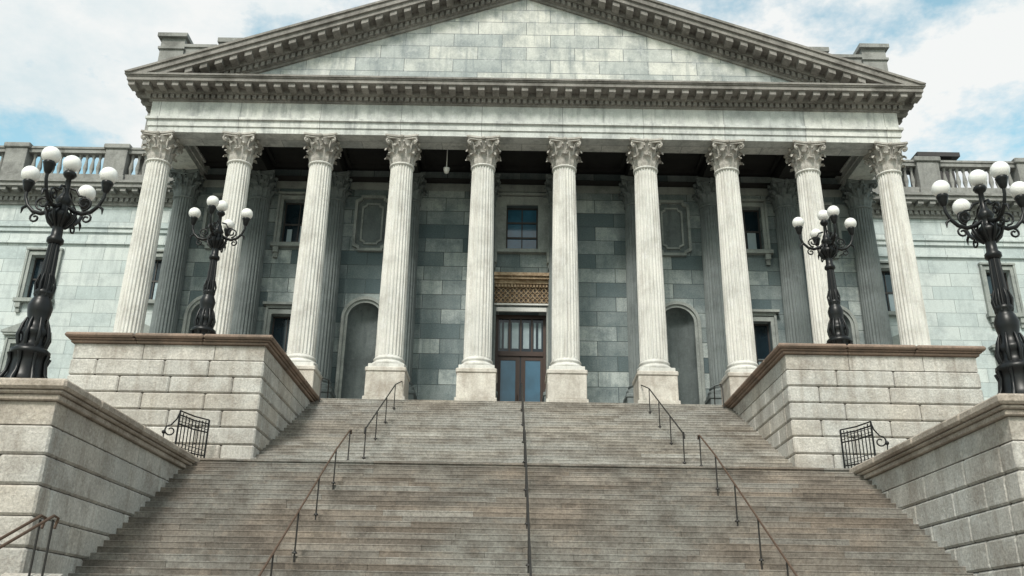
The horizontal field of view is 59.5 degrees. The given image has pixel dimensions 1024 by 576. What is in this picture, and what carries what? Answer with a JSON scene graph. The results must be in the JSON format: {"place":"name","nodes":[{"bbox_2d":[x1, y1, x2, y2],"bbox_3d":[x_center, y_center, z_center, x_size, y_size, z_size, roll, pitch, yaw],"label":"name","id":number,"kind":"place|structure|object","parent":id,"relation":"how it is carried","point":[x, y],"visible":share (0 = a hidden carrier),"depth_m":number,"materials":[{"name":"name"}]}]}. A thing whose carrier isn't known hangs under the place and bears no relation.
{"place":"outdoors","nodes":[
{"label":"outdoors","id":0,"kind":"place"},
{"bbox_2d":[0,0,1023,187],"label":"sky","id":1,"kind":"structure","parent":0,"point":[63,63],"materials":[{"name":"white"}]},
{"bbox_2d":[31,226,993,364],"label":"window curtains","id":2,"kind":"object","parent":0,"point":[751,237],"depth_m":44.47,"materials":[{"name":"grey fabric"}]},
{"bbox_2d":[494,288,548,303],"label":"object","id":3,"kind":"structure","parent":0,"point":[521,295],"depth_m":42.73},
{"label":"pavement","id":4,"kind":"structure","parent":0,"visible":0},
{"bbox_2d":[1,573,62,575],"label":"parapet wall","id":5,"kind":"structure","parent":4,"relation":"on","point":[22,574],"depth_m":15.17,"materials":[{"name":"stone"}]},
{"bbox_2d":[0,514,59,575],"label":"handrail","id":6,"kind":"object","parent":5,"relation":"attached to","point":[41,523],"visible":1,"depth_m":15.15,"materials":[{"name":"brown metal"}]},
{"bbox_2d":[0,401,181,575],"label":"masonry blocks","id":7,"kind":"structure","parent":4,"relation":"on","point":[22,434],"depth_m":18.75,"materials":[{"name":"stone"}]},
{"bbox_2d":[0,424,159,558],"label":"joints","id":8,"kind":"object","parent":7,"relation":"attached to","point":[57,491],"visible":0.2,"depth_m":18.32,"materials":[{"name":"concrete"}]},
{"bbox_2d":[0,378,199,468],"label":"coping","id":9,"kind":"object","parent":7,"relation":"on","point":[70,395],"visible":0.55,"depth_m":19.72,"materials":[{"name":"stone"}]},
{"bbox_2d":[0,146,117,377],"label":"street lamp","id":10,"kind":"object","parent":9,"relation":"on","point":[28,354],"visible":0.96,"depth_m":21.00,"materials":[{"name":"black metal"}]},
{"bbox_2d":[162,410,209,457],"bbox_3d":[-9.446,4.261,26.102,0.322,1.219,1.594,-13,-25,31],"label":"iron guard railing","id":11,"kind":"object","parent":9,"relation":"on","point":[188,427],"visible":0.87,"depth_m":26.18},
{"bbox_2d":[67,343,309,458],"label":"masonry blocks","id":12,"kind":"structure","parent":4,"relation":"on","point":[248,401],"depth_m":27.85,"materials":[{"name":"stone"}]},
{"bbox_2d":[74,346,269,457],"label":"joints","id":13,"kind":"object","parent":12,"relation":"attached to","point":[195,393],"visible":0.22,"depth_m":27.76,"materials":[{"name":"concrete"}]},
{"bbox_2d":[65,332,320,401],"bbox_3d":[-10.814,3.062,31.931,6.550,0.300,8.237,1,-22,0],"label":"coping","id":14,"kind":"object","parent":12,"relation":"on","point":[277,352],"visible":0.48,"depth_m":28.22,"materials":[{"name":"stone"}]},
{"bbox_2d":[189,196,252,334],"bbox_3d":[-10.746,-0.367,32.022,1.782,6.145,1.782,-19,-29,41],"label":"street lamp","id":15,"kind":"object","parent":14,"relation":"on","point":[204,318],"visible":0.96,"depth_m":32.16,"materials":[{"name":"black metal"}]},
{"bbox_2d":[68,398,973,575],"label":"stone staircase","id":16,"kind":"structure","parent":4,"relation":"on","point":[430,488],"depth_m":23.26,"materials":[{"name":"stone"}]},
{"bbox_2d":[258,429,351,575],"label":"handrail","id":17,"kind":"object","parent":16,"relation":"on","point":[349,432],"visible":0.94,"depth_m":20.81,"materials":[{"name":"brown metal"}]},
{"bbox_2d":[362,381,401,459],"bbox_3d":[-4.472,4.544,31.739,0.120,4.958,8.662,1,-22,0],"label":"handrail","id":18,"kind":"object","parent":16,"relation":"on","point":[375,438],"visible":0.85,"depth_m":29.64,"materials":[{"name":"black metal"}]},
{"bbox_2d":[520,383,524,462],"bbox_3d":[0.377,4.649,31.674,0.120,5.058,8.962,1,-22,0],"label":"handrail","id":19,"kind":"object","parent":16,"relation":"on","point":[523,417],"visible":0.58,"depth_m":31.53,"materials":[{"name":"black metal"}]},
{"bbox_2d":[523,430,531,575],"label":"handrail","id":20,"kind":"object","parent":16,"relation":"on","point":[529,564],"visible":0.98,"depth_m":21.57,"materials":[{"name":"black metal"}]},
{"bbox_2d":[641,385,686,463],"bbox_3d":[5.227,4.697,31.739,0.120,4.958,8.662,1,-22,0],"label":"handrail","id":21,"kind":"object","parent":16,"relation":"on","point":[683,434],"visible":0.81,"depth_m":29.66,"materials":[{"name":"black metal"}]},
{"bbox_2d":[697,434,797,575],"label":"handrail","id":22,"kind":"object","parent":16,"relation":"on","point":[758,520],"visible":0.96,"depth_m":21.40,"materials":[{"name":"brown metal"}]},
{"bbox_2d":[733,355,983,467],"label":"masonry blocks","id":23,"kind":"structure","parent":4,"relation":"on","point":[778,388],"depth_m":27.85,"materials":[{"name":"stone"}]},
{"bbox_2d":[722,343,985,408],"bbox_3d":[11.613,3.414,31.931,6.550,0.300,8.237,1,-22,0],"label":"coping","id":24,"kind":"object","parent":23,"relation":"on","point":[774,357],"visible":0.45,"depth_m":28.22,"materials":[{"name":"stone"}]},
{"bbox_2d":[792,205,856,344],"bbox_3d":[11.452,-0.019,32.022,1.782,6.145,1.782,-19,-29,41],"label":"street lamp","id":25,"kind":"object","parent":24,"relation":"on","point":[828,248],"visible":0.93,"depth_m":32.16,"materials":[{"name":"black metal"}]},
{"bbox_2d":[755,362,975,466],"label":"joints","id":26,"kind":"object","parent":23,"relation":"attached to","point":[868,420],"visible":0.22,"depth_m":27.76,"materials":[{"name":"concrete"}]},
{"bbox_2d":[869,417,1023,575],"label":"masonry blocks","id":27,"kind":"structure","parent":4,"relation":"on","point":[1005,552],"depth_m":19.66,"materials":[{"name":"stone"}]},
{"bbox_2d":[849,393,1023,479],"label":"coping","id":28,"kind":"object","parent":27,"relation":"on","point":[992,410],"visible":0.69,"depth_m":20.64,"materials":[{"name":"stone"}]},
{"bbox_2d":[839,421,888,467],"bbox_3d":[10.207,4.569,26.101,0.323,1.219,1.594,15,-25,-31],"label":"iron guard railing","id":29,"kind":"object","parent":28,"relation":"on","point":[865,436],"visible":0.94,"depth_m":26.16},
{"bbox_2d":[931,161,1023,393],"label":"street lamp","id":30,"kind":"object","parent":28,"relation":"on","point":[1009,344],"visible":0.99,"depth_m":21.10,"materials":[{"name":"black metal"}]},
{"bbox_2d":[885,440,1023,572],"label":"joints","id":31,"kind":"object","parent":27,"relation":"attached to","point":[980,512],"visible":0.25,"depth_m":19.35,"materials":[{"name":"concrete"}]},
{"label":"ground","id":32,"kind":"structure","parent":0,"visible":0},
{"bbox_2d":[0,205,1023,400],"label":"wing walls","id":33,"kind":"structure","parent":32,"relation":"on","point":[88,288],"depth_m":47.44,"materials":[{"name":"grey stone"}]},
{"bbox_2d":[0,142,1023,258],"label":"wing cornice balustrade","id":34,"kind":"object","parent":33,"relation":"on","point":[920,197],"visible":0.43,"depth_m":48.85,"materials":[{"name":"grey stone"}]},
{"bbox_2d":[27,203,1013,363],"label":"window sashes","id":35,"kind":"object","parent":33,"relation":"attached to","point":[536,239],"depth_m":44.61,"materials":[{"name":"black wood"}]},
{"bbox_2d":[29,205,1004,401],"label":"window glass","id":36,"kind":"object","parent":35,"relation":"in","point":[514,230],"visible":0.21,"depth_m":44.38,"materials":[{"name":"blue glass"}]},
{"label":"main roof","id":37,"kind":"object","parent":32,"relation":"on","visible":0},
{"bbox_2d":[138,32,905,186],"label":"attic","id":38,"kind":"object","parent":37,"relation":"on","point":[173,44],"visible":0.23,"depth_m":52.89,"materials":[{"name":"stone"}]},
{"bbox_2d":[906,152,959,187],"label":"roof vent","id":39,"kind":"object","parent":37,"relation":"on","point":[949,155],"visible":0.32,"depth_m":56.99,"materials":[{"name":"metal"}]},
{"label":"porch floor","id":40,"kind":"structure","parent":32,"relation":"on","visible":0},
{"bbox_2d":[113,130,184,333],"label":"column","id":41,"kind":"structure","parent":40,"relation":"on","point":[162,148],"depth_m":39.19,"materials":[{"name":"stone"}]},
{"bbox_2d":[149,168,204,332],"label":"wall column","id":42,"kind":"structure","parent":40,"relation":"on","point":[186,187],"depth_m":42.71,"materials":[{"name":"stone"}]},
{"bbox_2d":[213,131,263,333],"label":"column","id":43,"kind":"structure","parent":40,"relation":"on","point":[241,155],"depth_m":39.59,"materials":[{"name":"stone"}]},
{"bbox_2d":[230,170,278,334],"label":"wall column","id":44,"kind":"structure","parent":40,"relation":"on","point":[262,189],"depth_m":42.68,"materials":[{"name":"stone"}]},
{"bbox_2d":[287,132,342,395],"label":"column","id":45,"kind":"structure","parent":40,"relation":"on","point":[321,155],"depth_m":38.74,"materials":[{"name":"stone"}]},
{"bbox_2d":[319,378,328,401],"bbox_3d":[-7.518,4.277,35.849,0.043,1.621,1.550,1,-22,0],"label":"handrail","id":46,"kind":"object","parent":40,"relation":"on","point":[320,388],"visible":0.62,"depth_m":35.40,"materials":[{"name":"black metal"}]},
{"bbox_2d":[315,171,352,397],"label":"wall column","id":47,"kind":"structure","parent":40,"relation":"on","point":[341,182],"depth_m":42.25,"materials":[{"name":"stone"}]},
{"bbox_2d":[362,133,421,399],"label":"column","id":48,"kind":"structure","parent":40,"relation":"on","point":[386,370],"depth_m":38.37,"materials":[{"name":"stone"}]},
{"bbox_2d":[403,172,426,399],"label":"wall column","id":49,"kind":"structure","parent":40,"relation":"on","point":[419,184],"depth_m":42.38,"materials":[{"name":"stone"}]},
{"bbox_2d":[454,135,500,400],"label":"column","id":50,"kind":"structure","parent":40,"relation":"on","point":[476,374],"depth_m":38.39,"materials":[{"name":"stone"}]},
{"bbox_2d":[468,173,501,400],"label":"wall column","id":51,"kind":"structure","parent":40,"relation":"on","point":[497,181],"depth_m":43.62,"materials":[{"name":"stone"}]},
{"bbox_2d":[0,180,1023,403],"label":"stone trim","id":52,"kind":"structure","parent":40,"relation":"on","point":[534,195],"depth_m":44.34,"materials":[{"name":"stone"}]},
{"bbox_2d":[176,168,865,402],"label":"portico wall","id":53,"kind":"structure","parent":40,"relation":"on","point":[439,328],"depth_m":43.26,"materials":[{"name":"grey stone"}]},
{"bbox_2d":[495,315,545,401],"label":"entrance door","id":54,"kind":"structure","parent":53,"relation":"in","point":[517,355],"depth_m":41.99,"materials":[{"name":"brown wood"}]},
{"bbox_2d":[500,322,540,348],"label":"transom blinds","id":55,"kind":"object","parent":54,"relation":"attached to","point":[515,334],"visible":1,"depth_m":42.65,"materials":[{"name":"grey fabric"}]},
{"bbox_2d":[494,303,547,312],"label":"door lintel","id":56,"kind":"structure","parent":53,"relation":"attached to","point":[519,309],"depth_m":42.50,"materials":[{"name":"grey stone"}]},
{"bbox_2d":[189,198,852,403],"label":"niches","id":57,"kind":"object","parent":53,"relation":"attached to","point":[361,336],"visible":0.44,"depth_m":42.73,"materials":[{"name":"stone"}]},
{"bbox_2d":[494,272,548,303],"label":"door cornice","id":58,"kind":"structure","parent":53,"relation":"attached to","point":[512,280],"depth_m":42.73,"materials":[{"name":"brown wood"}]},
{"bbox_2d":[145,101,903,189],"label":"entablature","id":59,"kind":"structure","parent":53,"relation":"on","point":[854,136],"depth_m":41.11,"materials":[{"name":"stone"}]},
{"bbox_2d":[124,0,925,124],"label":"cornice","id":60,"kind":"structure","parent":59,"relation":"on","point":[818,80],"depth_m":41.28,"materials":[{"name":"stone"}]},
{"bbox_2d":[259,0,788,81],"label":"tympanum","id":61,"kind":"object","parent":60,"relation":"on","point":[525,39],"visible":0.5,"depth_m":42.47,"materials":[{"name":"grey stone"}]},
{"bbox_2d":[542,174,576,401],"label":"wall column","id":62,"kind":"structure","parent":40,"relation":"on","point":[548,182],"depth_m":42.74,"materials":[{"name":"stone"}]},
{"bbox_2d":[545,136,588,402],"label":"column","id":63,"kind":"structure","parent":40,"relation":"on","point":[566,376],"depth_m":38.38,"materials":[{"name":"stone"}]},
{"bbox_2d":[617,175,639,402],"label":"wall column","id":64,"kind":"structure","parent":40,"relation":"on","point":[627,185],"depth_m":42.34,"materials":[{"name":"stone"}]},
{"bbox_2d":[626,137,680,403],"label":"column","id":65,"kind":"structure","parent":40,"relation":"on","point":[656,374],"depth_m":38.37,"materials":[{"name":"stone"}]},
{"bbox_2d":[692,176,727,404],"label":"wall column","id":66,"kind":"structure","parent":40,"relation":"on","point":[704,188],"depth_m":42.22,"materials":[{"name":"stone"}]},
{"bbox_2d":[714,384,724,408],"bbox_3d":[8.280,4.526,35.849,0.043,1.621,1.550,1,-22,0],"label":"handrail","id":67,"kind":"object","parent":40,"relation":"on","point":[722,395],"visible":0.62,"depth_m":35.37,"materials":[{"name":"black metal"}]},
{"bbox_2d":[705,138,758,404],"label":"column","id":68,"kind":"structure","parent":40,"relation":"on","point":[726,158],"depth_m":38.70,"materials":[{"name":"stone"}]},
{"bbox_2d":[766,178,812,342],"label":"wall column","id":69,"kind":"structure","parent":40,"relation":"on","point":[783,196],"depth_m":42.67,"materials":[{"name":"stone"}]},
{"bbox_2d":[197,146,849,189],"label":"porch ceiling","id":70,"kind":"structure","parent":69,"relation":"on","point":[616,163],"depth_m":44.35,"materials":[{"name":"stone"}]},
{"bbox_2d":[443,150,449,173],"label":"hanging lamp","id":71,"kind":"object","parent":70,"relation":"hanging from","point":[446,169],"visible":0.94,"depth_m":42.10,"materials":[{"name":"white metal"}]},
{"bbox_2d":[784,140,828,343],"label":"column","id":72,"kind":"structure","parent":40,"relation":"on","point":[804,158],"depth_m":39.69,"materials":[{"name":"stone"}]},
{"bbox_2d":[840,179,892,344],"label":"wall column","id":73,"kind":"structure","parent":40,"relation":"on","point":[858,197],"depth_m":42.71,"materials":[{"name":"stone"}]},
{"bbox_2d":[862,141,930,345],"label":"column","id":74,"kind":"structure","parent":40,"relation":"on","point":[885,160],"depth_m":39.20,"materials":[{"name":"stone"}]}
]}

